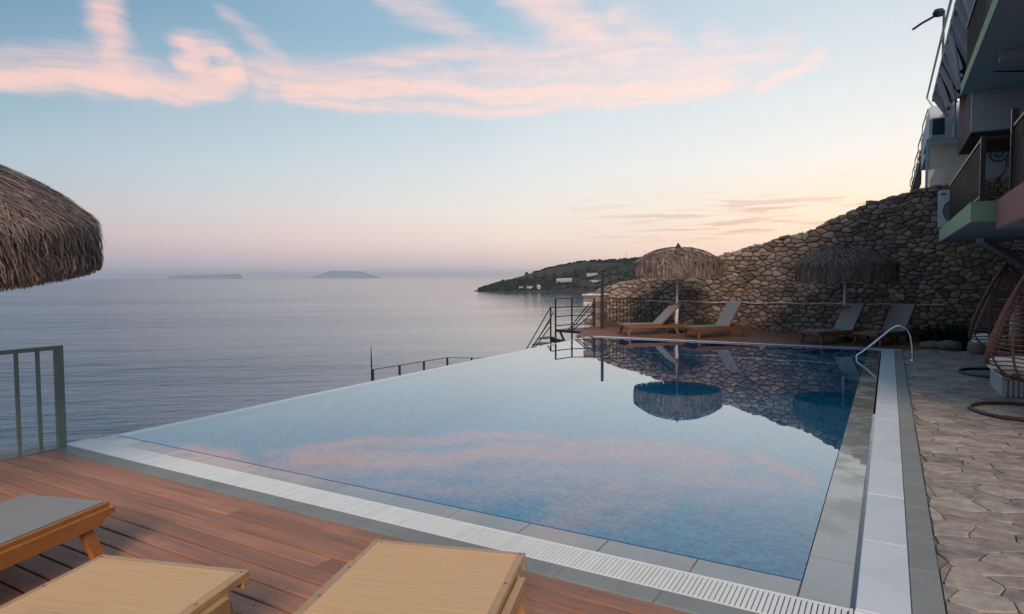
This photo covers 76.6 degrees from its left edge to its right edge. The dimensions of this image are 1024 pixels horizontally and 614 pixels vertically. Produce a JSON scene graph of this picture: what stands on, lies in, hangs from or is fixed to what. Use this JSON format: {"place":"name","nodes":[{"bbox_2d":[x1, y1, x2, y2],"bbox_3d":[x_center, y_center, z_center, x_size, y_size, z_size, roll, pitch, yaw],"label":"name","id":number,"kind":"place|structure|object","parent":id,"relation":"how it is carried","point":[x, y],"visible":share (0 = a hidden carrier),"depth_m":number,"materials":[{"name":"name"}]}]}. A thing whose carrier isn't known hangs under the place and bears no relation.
{"place":"outdoors","nodes":[
{"label":"outdoors","id":0,"kind":"place"},
{"bbox_2d":[166,274,242,278],"bbox_3d":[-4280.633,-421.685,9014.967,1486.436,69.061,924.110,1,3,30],"label":"island","id":1,"kind":"structure","parent":0,"point":[231,276],"depth_m":8826.85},
{"bbox_2d":[310,271,378,277],"bbox_3d":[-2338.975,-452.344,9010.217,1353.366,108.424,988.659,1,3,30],"label":"island","id":2,"kind":"structure","parent":0,"point":[343,274],"depth_m":8819.14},
{"bbox_2d":[0,277,874,613],"bbox_3d":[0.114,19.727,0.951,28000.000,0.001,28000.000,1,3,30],"label":"sea","id":3,"kind":"structure","parent":0,"point":[142,353],"depth_m":210.59,"materials":[{"name":"blue liquid"}]},
{"bbox_2d":[475,259,636,292],"bbox_3d":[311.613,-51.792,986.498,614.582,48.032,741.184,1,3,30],"label":"headland","id":4,"kind":"structure","parent":3,"relation":"in","point":[569,268],"depth_m":817.22,"materials":[{"name":"green plant"}]},
{"bbox_2d":[478,257,639,290],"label":"scrub","id":5,"kind":"object","parent":4,"relation":"on","point":[509,284],"visible":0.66,"depth_m":819.92,"materials":[{"name":"green plant"}]},
{"bbox_2d":[563,278,571,281],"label":"white building","id":6,"kind":"structure","parent":4,"relation":"on","point":[567,279],"depth_m":787.47,"materials":[{"name":"paint"}]},
{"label":"platform","id":7,"kind":"structure","parent":3,"relation":"in","visible":0},
{"bbox_2d":[371,351,480,380],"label":"fence","id":8,"kind":"object","parent":7,"relation":"on","point":[396,370],"visible":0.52,"depth_m":50.92,"materials":[{"name":"black metal"}]},
{"bbox_2d":[0,0,959,278],"label":"sky","id":9,"kind":"structure","parent":0,"point":[246,138],"materials":[{"name":"blue"}]},
{"bbox_2d":[140,415,843,579],"bbox_3d":[1.949,1.822,11.185,7.000,1.060,13.170,1,3,30],"label":"pool basin","id":10,"kind":"object","parent":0,"point":[749,496],"visible":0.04,"depth_m":9.37,"materials":[{"name":"liquid"}]},
{"bbox_2d":[96,336,588,438],"bbox_3d":[-1.326,1.985,13.142,0.619,1.684,13.700,1,3,30],"label":"infinity edge","id":11,"kind":"object","parent":10,"relation":"attached to","point":[311,394],"visible":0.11,"depth_m":9.51,"materials":[{"name":"white stone"}]},
{"bbox_2d":[97,435,801,596],"bbox_3d":[-1.443,1.578,5.389,7.048,0.146,0.223,1,3,30],"label":"front coping","id":12,"kind":"object","parent":10,"relation":"on","point":[774,583],"visible":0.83,"depth_m":4.56,"materials":[{"name":"stone"}]},
{"bbox_2d":[67,438,868,613],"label":"drain grate","id":13,"kind":"object","parent":12,"relation":"in","point":[740,596],"visible":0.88,"depth_m":4.26,"materials":[{"name":"white plastic"}]},
{"bbox_2d":[119,336,867,583],"bbox_3d":[1.946,1.249,11.158,7.000,0.089,13.170,1,3,30],"label":"pool tile line","id":14,"kind":"object","parent":10,"relation":"on","point":[577,532],"visible":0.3,"depth_m":4.99,"materials":[{"name":"tile"}]},
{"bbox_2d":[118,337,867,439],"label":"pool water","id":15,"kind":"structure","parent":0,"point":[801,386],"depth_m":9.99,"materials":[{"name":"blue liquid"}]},
{"bbox_2d":[575,326,956,351],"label":"deck","id":16,"kind":"structure","parent":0,"point":[781,337],"depth_m":18.10,"materials":[{"name":"brown wood"}]},
{"bbox_2d":[526,297,594,348],"bbox_3d":[1.663,0.827,21.373,2.370,2.230,2.500,1,3,30],"label":"metal landing","id":17,"kind":"object","parent":16,"relation":"attached to","point":[572,330],"visible":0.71,"depth_m":21.30,"materials":[{"name":"black metal"}]},
{"bbox_2d":[582,294,608,326],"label":"stone pier","id":18,"kind":"structure","parent":16,"relation":"on","point":[589,301],"depth_m":22.39,"materials":[{"name":"white stone"}]},
{"bbox_2d":[601,276,603,328],"bbox_3d":[2.963,-0.002,21.279,0.091,2.020,0.096,1,3,30],"label":"lamp post","id":19,"kind":"object","parent":16,"relation":"on","point":[602,302],"visible":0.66,"depth_m":21.24,"materials":[{"name":"black metal"}]},
{"bbox_2d":[604,298,640,325],"bbox_3d":[3.635,0.201,21.419,1.351,0.995,0.030,-1,3,-11],"label":"iron railing","id":20,"kind":"object","parent":16,"relation":"on","point":[623,310],"visible":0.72,"depth_m":21.41,"materials":[{"name":"black metal"}]},
{"bbox_2d":[616,304,685,335],"bbox_3d":[4.109,0.378,19.213,1.900,0.877,0.731,-1,3,-12],"label":"sun lounger","id":21,"kind":"object","parent":16,"relation":"on","point":[664,315],"visible":0.99,"depth_m":19.05,"materials":[{"name":"brown wood"}]},
{"bbox_2d":[644,312,670,322],"bbox_3d":[4.837,0.419,21.638,1.118,0.524,0.900,1,3,30],"label":"succulent plant","id":22,"kind":"object","parent":16,"relation":"on","point":[649,318],"visible":0.41,"depth_m":21.78,"materials":[{"name":"green plant"}]},
{"bbox_2d":[633,243,724,332],"bbox_3d":[5.004,-0.575,19.529,2.675,2.710,2.677,1,3,30],"label":"thatched umbrella","id":23,"kind":"object","parent":16,"relation":"on","point":[678,262],"visible":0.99,"depth_m":18.55,"materials":[{"name":"brown plant"}]},
{"bbox_2d":[682,316,715,324],"bbox_3d":[6.098,0.492,20.952,1.216,0.430,0.686,0,3,7],"label":"succulent plant","id":24,"kind":"object","parent":16,"relation":"on","point":[702,322],"visible":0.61,"depth_m":20.95,"materials":[{"name":"green plant"}]},
{"bbox_2d":[680,301,751,338],"bbox_3d":[5.752,0.356,18.247,1.900,0.995,0.731,-1,3,-20],"label":"sun lounger","id":25,"kind":"object","parent":16,"relation":"on","point":[728,314],"visible":0.98,"depth_m":18.19,"materials":[{"name":"brown wood"}]},
{"bbox_2d":[797,303,870,344],"bbox_3d":[8.338,0.412,16.628,1.900,1.008,0.731,-1,3,-20],"label":"sun lounger","id":26,"kind":"object","parent":16,"relation":"on","point":[847,321],"visible":0.94,"depth_m":16.58,"materials":[{"name":"brown wood"}]},
{"bbox_2d":[794,242,900,340],"bbox_3d":[8.767,-0.417,17.054,2.514,2.590,2.520,1,3,30],"label":"thatched umbrella","id":27,"kind":"object","parent":16,"relation":"on","point":[844,263],"visible":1,"depth_m":16.17,"materials":[{"name":"brown plant"}]},
{"bbox_2d":[851,303,924,346],"bbox_3d":[9.440,0.431,16.250,1.900,0.995,0.731,-2,3,-28],"label":"sun lounger","id":28,"kind":"object","parent":16,"relation":"on","point":[899,314],"visible":0.95,"depth_m":16.29,"materials":[{"name":"grey wood"}]},
{"bbox_2d":[919,341,937,348],"bbox_3d":[9.766,0.890,15.110,0.473,0.224,0.417,1,3,30],"label":"boulder","id":29,"kind":"object","parent":16,"relation":"on","point":[928,344],"visible":0.71,"depth_m":14.99,"materials":[{"name":"grey stone"}]},
{"bbox_2d":[895,323,1005,343],"bbox_3d":[11.193,0.657,16.333,2.653,0.485,1.050,1,3,30],"label":"dark bush","id":30,"kind":"object","parent":16,"relation":"on","point":[952,333],"visible":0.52,"depth_m":16.36,"materials":[{"name":"green plant"}]},
{"bbox_2d":[873,343,1023,599],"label":"ground","id":31,"kind":"structure","parent":0,"point":[964,345],"depth_m":15.44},
{"bbox_2d":[0,447,689,613],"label":"deck","id":32,"kind":"structure","parent":31,"relation":"on","point":[291,562],"depth_m":4.31,"materials":[{"name":"brown wood"}]},
{"bbox_2d":[0,345,66,460],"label":"metal fence","id":33,"kind":"object","parent":32,"relation":"on","point":[59,393],"visible":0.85,"depth_m":6.54,"materials":[{"name":"grey metal"}]},
{"bbox_2d":[0,164,105,291],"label":"thatched umbrella","id":34,"kind":"object","parent":32,"relation":"on","point":[48,235],"visible":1,"depth_m":4.53,"materials":[{"name":"brown plant"}]},
{"bbox_2d":[0,494,114,570],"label":"sun lounger","id":35,"kind":"object","parent":32,"relation":"on","point":[32,525],"visible":0.98,"depth_m":3.80,"materials":[{"name":"grey fabric"}]},
{"bbox_2d":[0,554,249,613],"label":"sun lounger framed","id":36,"kind":"object","parent":32,"relation":"on","point":[105,584],"visible":1,"depth_m":2.89,"materials":[{"name":"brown wood"}]},
{"bbox_2d":[293,539,529,613],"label":"sun lounger framed","id":37,"kind":"object","parent":32,"relation":"on","point":[376,576],"visible":1,"depth_m":2.95,"materials":[{"name":"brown wood"}]},
{"bbox_2d":[43,443,759,613],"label":"front border","id":38,"kind":"object","parent":31,"relation":"on","point":[670,600],"visible":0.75,"depth_m":4.38,"materials":[{"name":"grey stone"}]},
{"bbox_2d":[593,336,899,357],"bbox_3d":[5.625,1.004,16.691,7.587,0.202,0.095,1,3,30],"label":"coping","id":39,"kind":"object","parent":31,"relation":"on","point":[757,343],"visible":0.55,"depth_m":16.30,"materials":[{"name":"white stone"}]},
{"bbox_2d":[587,176,1023,332],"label":"stone wall","id":40,"kind":"structure","parent":31,"relation":"on","point":[955,279],"depth_m":18.97,"materials":[{"name":"stone"}]},
{"bbox_2d":[648,300,942,305],"bbox_3d":[8.257,-0.124,19.973,8.400,0.071,0.020,1,3,30],"label":"cable","id":41,"kind":"object","parent":40,"relation":"attached to","point":[775,302],"visible":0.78,"depth_m":20.10,"materials":[{"name":"white metal"}]},
{"bbox_2d":[604,177,989,287],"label":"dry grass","id":42,"kind":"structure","parent":40,"relation":"on","point":[769,240],"depth_m":19.61,"materials":[{"name":"plant"}]},
{"bbox_2d":[798,349,879,608],"bbox_3d":[5.026,1.356,9.239,0.253,0.144,13.393,1,3,30],"label":"coping","id":43,"kind":"object","parent":31,"relation":"on","point":[829,575],"visible":1,"depth_m":4.77,"materials":[{"name":"stone"}]},
{"bbox_2d":[855,350,910,613],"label":"white border","id":44,"kind":"object","parent":31,"relation":"on","point":[883,584],"visible":0.99,"depth_m":4.61,"materials":[{"name":"stone"}]},
{"bbox_2d":[894,350,945,613],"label":"grey border","id":45,"kind":"object","parent":31,"relation":"on","point":[926,595],"visible":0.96,"depth_m":4.59,"materials":[{"name":"grey stone"}]},
{"bbox_2d":[932,0,1023,265],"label":"hotel building","id":46,"kind":"structure","parent":31,"relation":"on","point":[980,75],"depth_m":10.49,"materials":[{"name":"grey paint"}]},
{"bbox_2d":[912,8,944,57],"bbox_3d":[10.248,-6.685,15.955,0.694,1.200,0.287,1,3,30],"label":"flood light","id":47,"kind":"object","parent":46,"relation":"on","point":[938,12],"visible":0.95,"depth_m":15.77,"materials":[{"name":"black metal"}]},
{"bbox_2d":[937,190,977,228],"bbox_3d":[11.886,-2.595,17.304,0.860,1.040,0.642,1,3,30],"label":"air conditioner","id":48,"kind":"object","parent":46,"relation":"attached to","point":[943,208],"visible":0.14,"depth_m":17.22,"materials":[{"name":"paint"}]},
{"bbox_2d":[902,349,1023,613],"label":"terrace","id":49,"kind":"structure","parent":0,"point":[972,464],"depth_m":5.52,"materials":[{"name":"beige stone"}]},
{"bbox_2d":[856,325,915,360],"bbox_3d":[7.639,1.015,13.269,1.068,1.313,0.097,1,3,30],"label":"pool handrail","id":50,"kind":"object","parent":49,"relation":"attached to","point":[884,334],"visible":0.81,"depth_m":13.13,"materials":[{"name":"metal"}]},
{"bbox_2d":[935,340,964,350],"bbox_3d":[10.011,0.884,14.776,0.471,0.263,0.480,-1,3,-11],"label":"boulder","id":51,"kind":"object","parent":49,"relation":"on","point":[950,345],"visible":0.84,"depth_m":14.65,"materials":[{"name":"grey stone"}]},
{"bbox_2d":[966,341,986,353],"bbox_3d":[10.147,0.878,14.057,0.486,0.404,0.395,1,3,30],"label":"boulder","id":52,"kind":"object","parent":49,"relation":"on","point":[973,348],"visible":0.31,"depth_m":13.98,"materials":[{"name":"grey stone"}]},
{"bbox_2d":[958,249,1023,377],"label":"hanging egg chair","id":53,"kind":"object","parent":49,"relation":"on","point":[994,286],"visible":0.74,"depth_m":10.92,"materials":[{"name":"wicker"}]},
{"bbox_2d":[971,301,1023,345],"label":"seat cushion","id":54,"kind":"object","parent":53,"relation":"on","point":[973,341],"visible":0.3,"depth_m":10.87,"materials":[{"name":"fabric"}]},
{"bbox_2d":[969,275,1023,421],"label":"hanging egg chair","id":55,"kind":"object","parent":49,"relation":"on","point":[1010,308],"visible":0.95,"depth_m":7.87,"materials":[{"name":"wicker"}]},
{"bbox_2d":[987,356,1023,374],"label":"seat cushion","id":56,"kind":"object","parent":55,"relation":"on","point":[1006,363],"visible":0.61,"depth_m":7.96,"materials":[{"name":"fabric"}]},
{"bbox_2d":[990,369,1023,397],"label":"wicker ottoman","id":57,"kind":"object","parent":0,"point":[1002,386],"visible":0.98,"depth_m":9.09,"materials":[{"name":"paint"}]},
{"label":"hillside","id":58,"kind":"structure","parent":0,"visible":0},
{"bbox_2d":[910,0,1009,190],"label":"house","id":59,"kind":"structure","parent":58,"relation":"on","point":[940,161],"depth_m":18.30,"materials":[{"name":"white paint"}]},
{"bbox_2d":[931,116,945,137],"bbox_3d":[13.101,-5.540,19.909,0.370,0.600,0.120,1,3,30],"label":"window","id":60,"kind":"structure","parent":59,"relation":"in","point":[938,124],"depth_m":19.87,"materials":[{"name":"glass"}]}
]}

